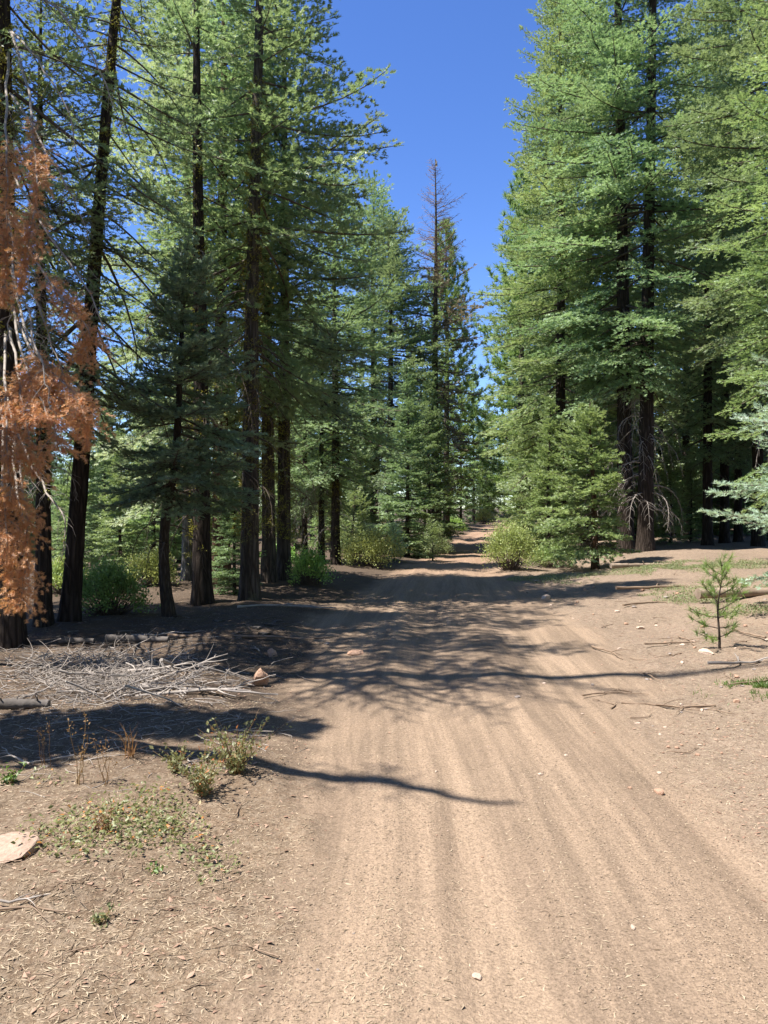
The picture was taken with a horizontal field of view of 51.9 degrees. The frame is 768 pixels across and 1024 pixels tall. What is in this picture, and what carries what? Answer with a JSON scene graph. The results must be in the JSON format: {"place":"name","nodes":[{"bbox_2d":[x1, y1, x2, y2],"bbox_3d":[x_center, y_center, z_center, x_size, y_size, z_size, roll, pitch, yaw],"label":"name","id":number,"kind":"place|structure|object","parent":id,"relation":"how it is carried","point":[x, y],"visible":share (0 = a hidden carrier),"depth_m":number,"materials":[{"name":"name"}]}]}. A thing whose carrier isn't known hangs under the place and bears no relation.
{"place":"outdoors","nodes":[
{"label":"outdoors","id":0,"kind":"place"},
{"bbox_2d":[0,508,767,1023],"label":"ground","id":1,"kind":"structure","parent":0,"point":[672,618],"depth_m":4.97,"materials":[{"name":"soil"}]},
{"bbox_2d":[0,761,26,785],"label":"weed","id":2,"kind":"object","parent":1,"relation":"on","point":[11,777],"visible":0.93,"depth_m":4.36,"materials":[{"name":"green plant"}]},
{"bbox_2d":[0,831,39,862],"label":"rock","id":3,"kind":"object","parent":1,"relation":"on","point":[15,851],"visible":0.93,"depth_m":3.49,"materials":[{"name":"stone"}]},
{"bbox_2d":[0,696,50,709],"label":"log","id":4,"kind":"object","parent":1,"relation":"on","point":[16,703],"visible":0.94,"depth_m":6.08,"materials":[{"name":"grey wood"}]},
{"bbox_2d":[23,446,35,557],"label":"young fir","id":5,"kind":"object","parent":1,"relation":"on","point":[30,495],"visible":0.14,"depth_m":34.39,"materials":[{"name":"green plant"}]},
{"bbox_2d":[0,894,77,918],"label":"dead branch","id":6,"kind":"object","parent":1,"relation":"on","point":[18,907],"visible":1,"depth_m":3.01,"materials":[{"name":"grey wood"}]},
{"bbox_2d":[51,457,69,558],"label":"young fir","id":7,"kind":"object","parent":1,"relation":"on","point":[58,482],"visible":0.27,"depth_m":32.85,"materials":[{"name":"green plant"}]},
{"bbox_2d":[52,546,87,594],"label":"shrub","id":8,"kind":"object","parent":1,"relation":"on","point":[57,572],"visible":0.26,"depth_m":14.41,"materials":[{"name":"green plant"}]},
{"bbox_2d":[59,636,94,644],"bbox_3d":[-3.615,1.508,9.283,0.407,0.115,0.094,0,0,-3],"label":"log","id":9,"kind":"object","parent":1,"relation":"on","point":[63,641],"visible":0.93,"depth_m":9.26,"materials":[{"name":"grey wood"}]},
{"bbox_2d":[66,712,94,784],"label":"weed","id":10,"kind":"object","parent":1,"relation":"on","point":[82,761],"visible":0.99,"depth_m":4.35,"materials":[{"name":"plant"}]},
{"bbox_2d":[51,433,116,568],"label":"young fir","id":11,"kind":"object","parent":1,"relation":"on","point":[88,544],"visible":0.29,"depth_m":21.87,"materials":[{"name":"green plant"}]},
{"bbox_2d":[2,0,173,627],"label":"fir tree","id":12,"kind":"object","parent":1,"relation":"on","point":[43,564],"visible":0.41,"depth_m":10.52,"materials":[{"name":"green plant"}]},
{"bbox_2d":[0,0,182,648],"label":"fir tree","id":13,"kind":"object","parent":1,"relation":"on","point":[15,544],"visible":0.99,"depth_m":7.92,"materials":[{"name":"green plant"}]},
{"bbox_2d":[89,802,114,832],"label":"weed","id":14,"kind":"object","parent":1,"relation":"on","point":[103,821],"visible":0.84,"depth_m":3.70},
{"bbox_2d":[90,902,119,928],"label":"weed","id":15,"kind":"object","parent":1,"relation":"on","point":[101,915],"visible":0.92,"depth_m":2.96,"materials":[{"name":"green plant"}]},
{"bbox_2d":[84,407,129,560],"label":"young fir","id":16,"kind":"object","parent":1,"relation":"on","point":[105,463],"visible":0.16,"depth_m":26.81,"materials":[{"name":"green plant"}]},
{"bbox_2d":[54,546,160,615],"bbox_3d":[-4.082,1.026,11.631,1.371,1.052,1.267,0,0,37],"label":"shrub","id":17,"kind":"object","parent":1,"relation":"on","point":[104,581],"visible":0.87,"depth_m":11.56,"materials":[{"name":"green plant"}]},
{"bbox_2d":[85,428,149,572],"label":"young fir","id":18,"kind":"object","parent":1,"relation":"on","point":[119,545],"visible":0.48,"depth_m":18.83,"materials":[{"name":"green plant"}]},
{"bbox_2d":[101,722,142,760],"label":"grass tuft","id":19,"kind":"object","parent":1,"relation":"on","point":[129,748],"visible":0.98,"depth_m":4.73,"materials":[{"name":"plant"}]},
{"bbox_2d":[12,0,235,621],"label":"fir tree","id":20,"kind":"object","parent":1,"relation":"on","point":[70,607],"visible":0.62,"depth_m":10.85,"materials":[{"name":"green plant"}]},
{"bbox_2d":[10,766,240,884],"bbox_3d":[-1.282,1.480,3.890,1.044,0.170,1.438,0,0,-15],"label":"weed cover","id":21,"kind":"object","parent":1,"relation":"on","point":[169,818],"visible":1,"depth_m":3.70,"materials":[{"name":"green plant"}]},
{"bbox_2d":[104,632,169,643],"bbox_3d":[-2.876,1.469,9.194,0.757,0.148,0.125,0,0,5],"label":"log","id":22,"kind":"object","parent":1,"relation":"on","point":[110,638],"visible":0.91,"depth_m":9.17,"materials":[{"name":"grey wood"}]},
{"bbox_2d":[108,377,181,568],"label":"young fir","id":23,"kind":"object","parent":1,"relation":"on","point":[155,536],"visible":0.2,"depth_m":20.84,"materials":[{"name":"green plant"}]},
{"bbox_2d":[0,630,292,714],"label":"twig tangle","id":24,"kind":"object","parent":1,"relation":"on","point":[121,670],"visible":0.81,"depth_m":7.24,"materials":[{"name":"grey wood"}]},
{"bbox_2d":[122,540,182,586],"bbox_3d":[-4.622,1.037,15.712,1.181,0.964,1.225,0,0,-32],"label":"shrub","id":25,"kind":"object","parent":1,"relation":"on","point":[153,562],"visible":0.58,"depth_m":15.61,"materials":[{"name":"green plant"}]},
{"bbox_2d":[0,616,305,796],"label":"scattered twigs","id":26,"kind":"object","parent":1,"relation":"on","point":[42,709],"visible":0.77,"depth_m":5.62,"materials":[{"name":"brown wood"}]},
{"bbox_2d":[0,709,318,1023],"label":"scattered twigs","id":27,"kind":"object","parent":1,"relation":"on","point":[141,865],"visible":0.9,"depth_m":3.09,"materials":[{"name":"brown wood"}]},
{"bbox_2d":[0,611,327,702],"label":"scattered twigs","id":28,"kind":"object","parent":1,"relation":"on","point":[124,644],"visible":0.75,"depth_m":9.04,"materials":[{"name":"grey wood"}]},
{"bbox_2d":[33,0,318,580],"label":"fir tree","id":29,"kind":"object","parent":1,"relation":"on","point":[186,572],"visible":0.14,"depth_m":16.08,"materials":[{"name":"green plant"}]},
{"bbox_2d":[160,740,193,772],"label":"weed","id":30,"kind":"object","parent":1,"relation":"on","point":[178,759],"visible":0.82,"depth_m":4.58,"materials":[{"name":"green plant"}]},
{"bbox_2d":[143,388,211,563],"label":"young fir","id":31,"kind":"object","parent":1,"relation":"on","point":[178,533],"visible":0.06,"depth_m":23.86,"materials":[{"name":"green plant"}]},
{"bbox_2d":[89,234,268,617],"bbox_3d":[-2.997,-1.058,11.238,2.717,5.805,2.810,0,0,0],"label":"fir sapling","id":32,"kind":"object","parent":1,"relation":"on","point":[204,365],"visible":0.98,"depth_m":11.07,"materials":[{"name":"green plant"}]},
{"bbox_2d":[86,0,282,605],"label":"fir tree","id":33,"kind":"object","parent":1,"relation":"on","point":[202,592],"visible":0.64,"depth_m":13.05,"materials":[{"name":"green plant"}]},
{"bbox_2d":[149,739,235,797],"bbox_3d":[-0.993,1.403,4.228,0.419,0.309,0.459,0,0,-40],"label":"weed","id":34,"kind":"object","parent":1,"relation":"on","point":[201,784],"visible":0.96,"depth_m":4.22,"materials":[{"name":"green plant"}]},
{"bbox_2d":[142,684,251,696],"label":"dead branch","id":35,"kind":"object","parent":1,"relation":"on","point":[146,686],"visible":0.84,"depth_m":6.69,"materials":[{"name":"grey wood"}]},
{"bbox_2d":[135,685,277,696],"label":"dead branch","id":36,"kind":"object","parent":1,"relation":"on","point":[194,690],"visible":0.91,"depth_m":6.58,"materials":[{"name":"grey wood"}]},
{"bbox_2d":[147,0,316,586],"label":"fir tree","id":37,"kind":"object","parent":1,"relation":"on","point":[223,74],"visible":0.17,"depth_m":15.44,"materials":[{"name":"green plant"}]},
{"bbox_2d":[211,445,265,594],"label":"young fir","id":38,"kind":"object","parent":1,"relation":"on","point":[233,577],"visible":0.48,"depth_m":14.27,"materials":[{"name":"green plant"}]},
{"bbox_2d":[133,0,347,582],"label":"fir tree","id":39,"kind":"object","parent":1,"relation":"on","point":[268,571],"visible":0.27,"depth_m":15.94,"materials":[{"name":"green plant"}]},
{"bbox_2d":[196,712,291,774],"bbox_3d":[-0.845,1.367,4.623,0.486,0.379,0.539,0,0,23],"label":"weed","id":40,"kind":"object","parent":1,"relation":"on","point":[236,764],"visible":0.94,"depth_m":4.58,"materials":[{"name":"green plant"}]},
{"bbox_2d":[167,631,337,638],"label":"dead branch","id":41,"kind":"object","parent":1,"relation":"on","point":[252,636],"visible":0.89,"depth_m":9.57,"materials":[{"name":"brown wood"}]},
{"bbox_2d":[99,0,414,600],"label":"fir tree","id":42,"kind":"object","parent":1,"relation":"on","point":[255,246],"visible":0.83,"depth_m":13.61,"materials":[{"name":"green plant"}]},
{"bbox_2d":[252,668,268,685],"bbox_3d":[-1.138,1.537,7.226,0.145,0.232,0.151,0,0,28],"label":"rock","id":43,"kind":"object","parent":1,"relation":"on","point":[260,673],"visible":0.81,"depth_m":7.18,"materials":[{"name":"stone"}]},
{"bbox_2d":[168,0,403,580],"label":"fir tree","id":44,"kind":"object","parent":1,"relation":"on","point":[283,546],"visible":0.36,"depth_m":16.75,"materials":[{"name":"green plant"}]},
{"bbox_2d":[237,603,335,607],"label":"dead branch","id":45,"kind":"object","parent":1,"relation":"on","point":[285,605],"visible":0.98,"depth_m":12.30,"materials":[{"name":"brown wood"}]},
{"bbox_2d":[275,473,301,558],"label":"young fir","id":46,"kind":"object","parent":1,"relation":"on","point":[297,546],"visible":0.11,"depth_m":26.94,"materials":[{"name":"green plant"}]},
{"bbox_2d":[259,302,355,554],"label":"fir tree","id":47,"kind":"object","parent":1,"relation":"on","point":[304,536],"visible":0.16,"depth_m":25.42,"materials":[{"name":"green plant"}]},
{"bbox_2d":[282,539,339,586],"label":"shrub","id":48,"kind":"object","parent":1,"relation":"on","point":[316,564],"visible":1,"depth_m":15.88,"materials":[{"name":"green plant"}]},
{"bbox_2d":[261,285,369,563],"bbox_3d":[-2.011,-2.559,23.838,3.641,8.763,3.768,0,0,-28],"label":"fir tree","id":49,"kind":"object","parent":1,"relation":"on","point":[322,506],"visible":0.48,"depth_m":23.78,"materials":[{"name":"green plant"}]},
{"bbox_2d":[307,427,358,552],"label":"young fir","id":50,"kind":"object","parent":1,"relation":"on","point":[316,537],"visible":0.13,"depth_m":31.66,"materials":[{"name":"green plant"}]},
{"bbox_2d":[274,161,421,564],"bbox_3d":[-1.185,-4.215,23.485,5.050,12.155,5.226,0,0,10],"label":"fir tree","id":51,"kind":"object","parent":1,"relation":"on","point":[336,467],"visible":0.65,"depth_m":23.06,"materials":[{"name":"green plant"}]},
{"bbox_2d":[328,484,381,554],"bbox_3d":[-1.304,0.396,28.908,2.088,2.965,2.033,0,0,-44],"label":"fir seedling","id":52,"kind":"object","parent":1,"relation":"on","point":[354,499],"visible":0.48,"depth_m":28.82,"materials":[{"name":"green plant"}]},
{"bbox_2d":[341,428,386,543],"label":"young fir","id":53,"kind":"object","parent":1,"relation":"on","point":[372,518],"visible":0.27,"depth_m":32.67,"materials":[{"name":"green plant"}]},
{"bbox_2d":[334,521,411,567],"bbox_3d":[-0.243,0.949,22.970,2.445,1.375,2.213,0,0,0],"label":"shrub","id":54,"kind":"object","parent":1,"relation":"on","point":[366,544],"visible":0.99,"depth_m":22.70,"materials":[{"name":"green plant"}]},
{"bbox_2d":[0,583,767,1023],"bbox_3d":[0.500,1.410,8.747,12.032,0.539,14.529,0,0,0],"label":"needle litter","id":55,"kind":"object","parent":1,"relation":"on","point":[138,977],"visible":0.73,"depth_m":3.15,"materials":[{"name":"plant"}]},
{"bbox_2d":[0,559,767,1023],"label":"bark chips","id":56,"kind":"object","parent":1,"relation":"on","point":[170,899],"visible":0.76,"depth_m":3.71,"materials":[{"name":"wood"}]},
{"bbox_2d":[362,357,405,536],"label":"fir tree","id":57,"kind":"object","parent":1,"relation":"on","point":[382,523],"visible":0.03,"depth_m":47.79,"materials":[{"name":"green plant"}]},
{"bbox_2d":[325,169,450,525],"bbox_3d":[-0.086,-7.131,38.048,7.634,18.373,7.900,0,0,21],"label":"fir tree","id":58,"kind":"object","parent":1,"relation":"on","point":[375,194],"visible":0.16,"depth_m":37.25,"materials":[{"name":"green plant"}]},
{"bbox_2d":[339,206,455,542],"bbox_3d":[0.096,-5.865,36.302,6.806,15.829,6.577,0,0,-3],"label":"fir tree","id":59,"kind":"object","parent":1,"relation":"on","point":[386,268],"visible":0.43,"depth_m":35.43,"materials":[{"name":"green plant"}]},
{"bbox_2d":[386,522,410,560],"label":"fir seedling","id":60,"kind":"object","parent":1,"relation":"on","point":[393,526],"visible":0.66,"depth_m":26.42,"materials":[{"name":"green plant"}]},
{"bbox_2d":[366,362,446,557],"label":"young fir","id":61,"kind":"object","parent":1,"relation":"on","point":[401,504],"visible":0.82,"depth_m":30.24,"materials":[{"name":"green plant"}]},
{"bbox_2d":[398,370,467,551],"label":"young fir","id":62,"kind":"object","parent":1,"relation":"on","point":[449,526],"visible":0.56,"depth_m":33.77,"materials":[{"name":"green plant"}]},
{"bbox_2d":[410,531,457,554],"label":"shrub","id":63,"kind":"object","parent":1,"relation":"on","point":[445,543],"visible":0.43,"depth_m":32.68,"materials":[{"name":"green plant"}]},
{"bbox_2d":[419,518,448,560],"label":"fir seedling","id":64,"kind":"object","parent":1,"relation":"on","point":[432,527],"visible":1,"depth_m":27.43,"materials":[{"name":"green plant"}]},
{"bbox_2d":[377,159,491,535],"bbox_3d":[2.429,-7.499,37.903,5.585,19.061,6.116,0,0,0],"label":"dead topped tree","id":65,"kind":"object","parent":1,"relation":"on","point":[445,323],"visible":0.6,"depth_m":37.83,"materials":[{"name":"green plant"}]},
{"bbox_2d":[121,616,767,1023],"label":"grit","id":66,"kind":"object","parent":1,"relation":"on","point":[537,874],"visible":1,"depth_m":3.30,"materials":[{"name":"gravel"}]},
{"bbox_2d":[411,217,491,537],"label":"pine tree","id":67,"kind":"object","parent":1,"relation":"on","point":[467,381],"visible":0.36,"depth_m":45.58,"materials":[{"name":"green plant"}]},
{"bbox_2d":[439,381,482,529],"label":"fir tree","id":68,"kind":"object","parent":1,"relation":"on","point":[460,517],"visible":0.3,"depth_m":61.90,"materials":[{"name":"green plant"}]},
{"bbox_2d":[459,364,488,523],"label":"fir tree","id":69,"kind":"object","parent":1,"relation":"on","point":[476,450],"visible":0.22,"depth_m":74.87,"materials":[{"name":"green plant"}]},
{"bbox_2d":[475,507,496,523],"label":"shrub","id":70,"kind":"object","parent":1,"relation":"on","point":[484,515],"visible":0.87,"depth_m":75.49,"materials":[{"name":"green plant"}]},
{"bbox_2d":[475,398,503,521],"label":"fir tree","id":71,"kind":"object","parent":1,"relation":"on","point":[487,447],"visible":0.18,"depth_m":83.70,"materials":[{"name":"green plant"}]},
{"bbox_2d":[456,169,566,529],"bbox_3d":[6.303,-6.897,36.077,5.495,17.752,5.474,0,0,-25],"label":"pine tree","id":72,"kind":"object","parent":1,"relation":"on","point":[509,404],"visible":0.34,"depth_m":35.79,"materials":[{"name":"green plant"}]},
{"bbox_2d":[476,514,546,570],"bbox_3d":[3.474,0.829,21.326,1.822,1.531,1.735,0,0,39],"label":"shrub","id":73,"kind":"object","parent":1,"relation":"on","point":[512,542],"visible":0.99,"depth_m":21.17,"materials":[{"name":"green plant"}]},
{"bbox_2d":[485,320,539,517],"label":"fir tree","id":74,"kind":"object","parent":1,"relation":"on","point":[494,442],"visible":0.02,"depth_m":52.01,"materials":[{"name":"green plant"}]},
{"bbox_2d":[495,397,553,553],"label":"young fir","id":75,"kind":"object","parent":1,"relation":"on","point":[517,508],"visible":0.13,"depth_m":30.94,"materials":[{"name":"green plant"}]},
{"bbox_2d":[481,57,602,538],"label":"fir tree","id":76,"kind":"object","parent":1,"relation":"on","point":[507,515],"visible":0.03,"depth_m":40.62,"materials":[{"name":"green plant"}]},
{"bbox_2d":[511,395,579,556],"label":"young fir","id":77,"kind":"object","parent":1,"relation":"on","point":[549,461],"visible":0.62,"depth_m":24.84,"materials":[{"name":"green plant"}]},
{"bbox_2d":[520,540,577,567],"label":"shrub","id":78,"kind":"object","parent":1,"relation":"on","point":[545,556],"visible":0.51,"depth_m":22.44,"materials":[{"name":"green plant"}]},
{"bbox_2d":[469,0,659,545],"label":"fir tree","id":79,"kind":"object","parent":1,"relation":"on","point":[538,310],"visible":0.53,"depth_m":27.13,"materials":[{"name":"green plant"}]},
{"bbox_2d":[534,399,640,569],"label":"fir sapling","id":80,"kind":"object","parent":1,"relation":"on","point":[588,416],"visible":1,"depth_m":20.34,"materials":[{"name":"green plant"}]},
{"bbox_2d":[502,0,681,548],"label":"fir tree","id":81,"kind":"object","parent":1,"relation":"on","point":[614,423],"visible":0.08,"depth_m":30.60,"materials":[{"name":"green plant"}]},
{"bbox_2d":[499,0,749,554],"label":"fir tree","id":82,"kind":"object","parent":1,"relation":"on","point":[622,308],"visible":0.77,"depth_m":23.87,"materials":[{"name":"green plant"}]},
{"bbox_2d":[530,0,734,552],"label":"fir tree","id":83,"kind":"object","parent":1,"relation":"on","point":[645,539],"visible":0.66,"depth_m":24.17,"materials":[{"name":"green plant"}]},
{"bbox_2d":[505,557,767,618],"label":"ground cover","id":84,"kind":"object","parent":1,"relation":"on","point":[751,563],"visible":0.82,"depth_m":17.67,"materials":[{"name":"green plant"}]},
{"bbox_2d":[613,426,659,542],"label":"young fir","id":85,"kind":"object","parent":1,"relation":"on","point":[636,503],"visible":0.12,"depth_m":31.87,"materials":[{"name":"green plant"}]},
{"bbox_2d":[610,561,665,567],"bbox_3d":[6.221,1.279,19.195,1.508,0.170,0.146,0,0,-10],"label":"log","id":86,"kind":"object","parent":1,"relation":"on","point":[618,565],"visible":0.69,"depth_m":19.12,"materials":[{"name":"brown wood"}]},
{"bbox_2d":[615,583,684,589],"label":"dead branch","id":87,"kind":"object","parent":1,"relation":"on","point":[635,587],"visible":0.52,"depth_m":14.97,"materials":[{"name":"brown wood"}]},
{"bbox_2d":[633,165,702,533],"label":"fir tree","id":88,"kind":"object","parent":1,"relation":"on","point":[659,452],"visible":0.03,"depth_m":39.76,"materials":[{"name":"green plant"}]},
{"bbox_2d":[654,439,697,543],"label":"young fir","id":89,"kind":"object","parent":1,"relation":"on","point":[670,481],"visible":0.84,"depth_m":29.86,"materials":[{"name":"green plant"}]},
{"bbox_2d":[674,451,702,542],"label":"young fir","id":90,"kind":"object","parent":1,"relation":"on","point":[693,483],"visible":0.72,"depth_m":32.88,"materials":[{"name":"green plant"}]},
{"bbox_2d":[634,21,744,538],"bbox_3d":[13.679,-10.392,35.983,6.452,23.963,5.613,0,0,13],"label":"fir tree","id":91,"kind":"object","parent":1,"relation":"on","point":[684,442],"visible":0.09,"depth_m":35.85,"materials":[{"name":"green plant"}]},
{"bbox_2d":[640,0,767,545],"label":"fir tree","id":92,"kind":"object","parent":1,"relation":"on","point":[707,405],"visible":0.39,"depth_m":27.80,"materials":[{"name":"green plant"}]},
{"bbox_2d":[648,0,767,482],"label":"fir tree","id":93,"kind":"object","parent":1,"relation":"on","point":[710,297],"visible":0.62,"depth_m":21.27,"materials":[{"name":"green plant"}]},
{"bbox_2d":[657,2,767,542],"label":"fir tree","id":94,"kind":"object","parent":1,"relation":"on","point":[724,532],"visible":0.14,"depth_m":30.86,"materials":[{"name":"green plant"}]},
{"bbox_2d":[687,549,752,648],"bbox_3d":[3.726,0.997,8.758,0.740,1.240,0.757,0,0,45],"label":"pine seedling","id":95,"kind":"object","parent":1,"relation":"on","point":[723,574],"visible":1,"depth_m":8.74,"materials":[{"name":"green plant"}]},
{"bbox_2d":[680,0,767,546],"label":"fir tree","id":96,"kind":"object","parent":1,"relation":"on","point":[757,540],"visible":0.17,"depth_m":26.88,"materials":[{"name":"green plant"}]},
{"bbox_2d":[698,405,751,534],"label":"young fir","id":97,"kind":"object","parent":1,"relation":"on","point":[715,519],"visible":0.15,"depth_m":38.14,"materials":[{"name":"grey plant"}]},
{"bbox_2d":[688,63,767,541],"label":"fir tree","id":98,"kind":"object","parent":1,"relation":"on","point":[738,531],"visible":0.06,"depth_m":32.87,"materials":[{"name":"green plant"}]},
{"bbox_2d":[693,673,767,709],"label":"grass patch","id":99,"kind":"object","parent":1,"relation":"on","point":[761,683],"visible":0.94,"depth_m":7.09,"materials":[{"name":"plant"}]},
{"bbox_2d":[694,0,767,519],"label":"fir tree","id":100,"kind":"object","parent":1,"relation":"on","point":[745,274],"visible":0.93,"depth_m":17.38,"materials":[{"name":"green plant"}]},
{"bbox_2d":[694,587,767,598],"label":"log","id":101,"kind":"object","parent":1,"relation":"on","point":[761,591],"visible":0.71,"depth_m":12.48,"materials":[{"name":"brown wood"}]},
{"bbox_2d":[696,218,767,589],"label":"fir sapling","id":102,"kind":"object","parent":1,"relation":"on","point":[755,486],"visible":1,"depth_m":11.13,"materials":[{"name":"green plant"}]},
{"bbox_2d":[707,653,767,664],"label":"dead branch","id":103,"kind":"object","parent":1,"relation":"on","point":[732,663],"visible":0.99,"depth_m":7.85,"materials":[{"name":"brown wood"}]},
{"bbox_2d":[729,426,766,535],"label":"young fir","id":104,"kind":"object","parent":1,"relation":"on","point":[745,527],"visible":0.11,"depth_m":37.74,"materials":[{"name":"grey plant"}]},
{"bbox_2d":[10,0,767,507],"label":"sky","id":105,"kind":"structure","parent":0,"point":[457,63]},
{"bbox_2d":[205,520,767,1023],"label":"dirt road","id":106,"kind":"structure","parent":0,"point":[451,590],"depth_m":3.89,"materials":[{"name":"soil"}]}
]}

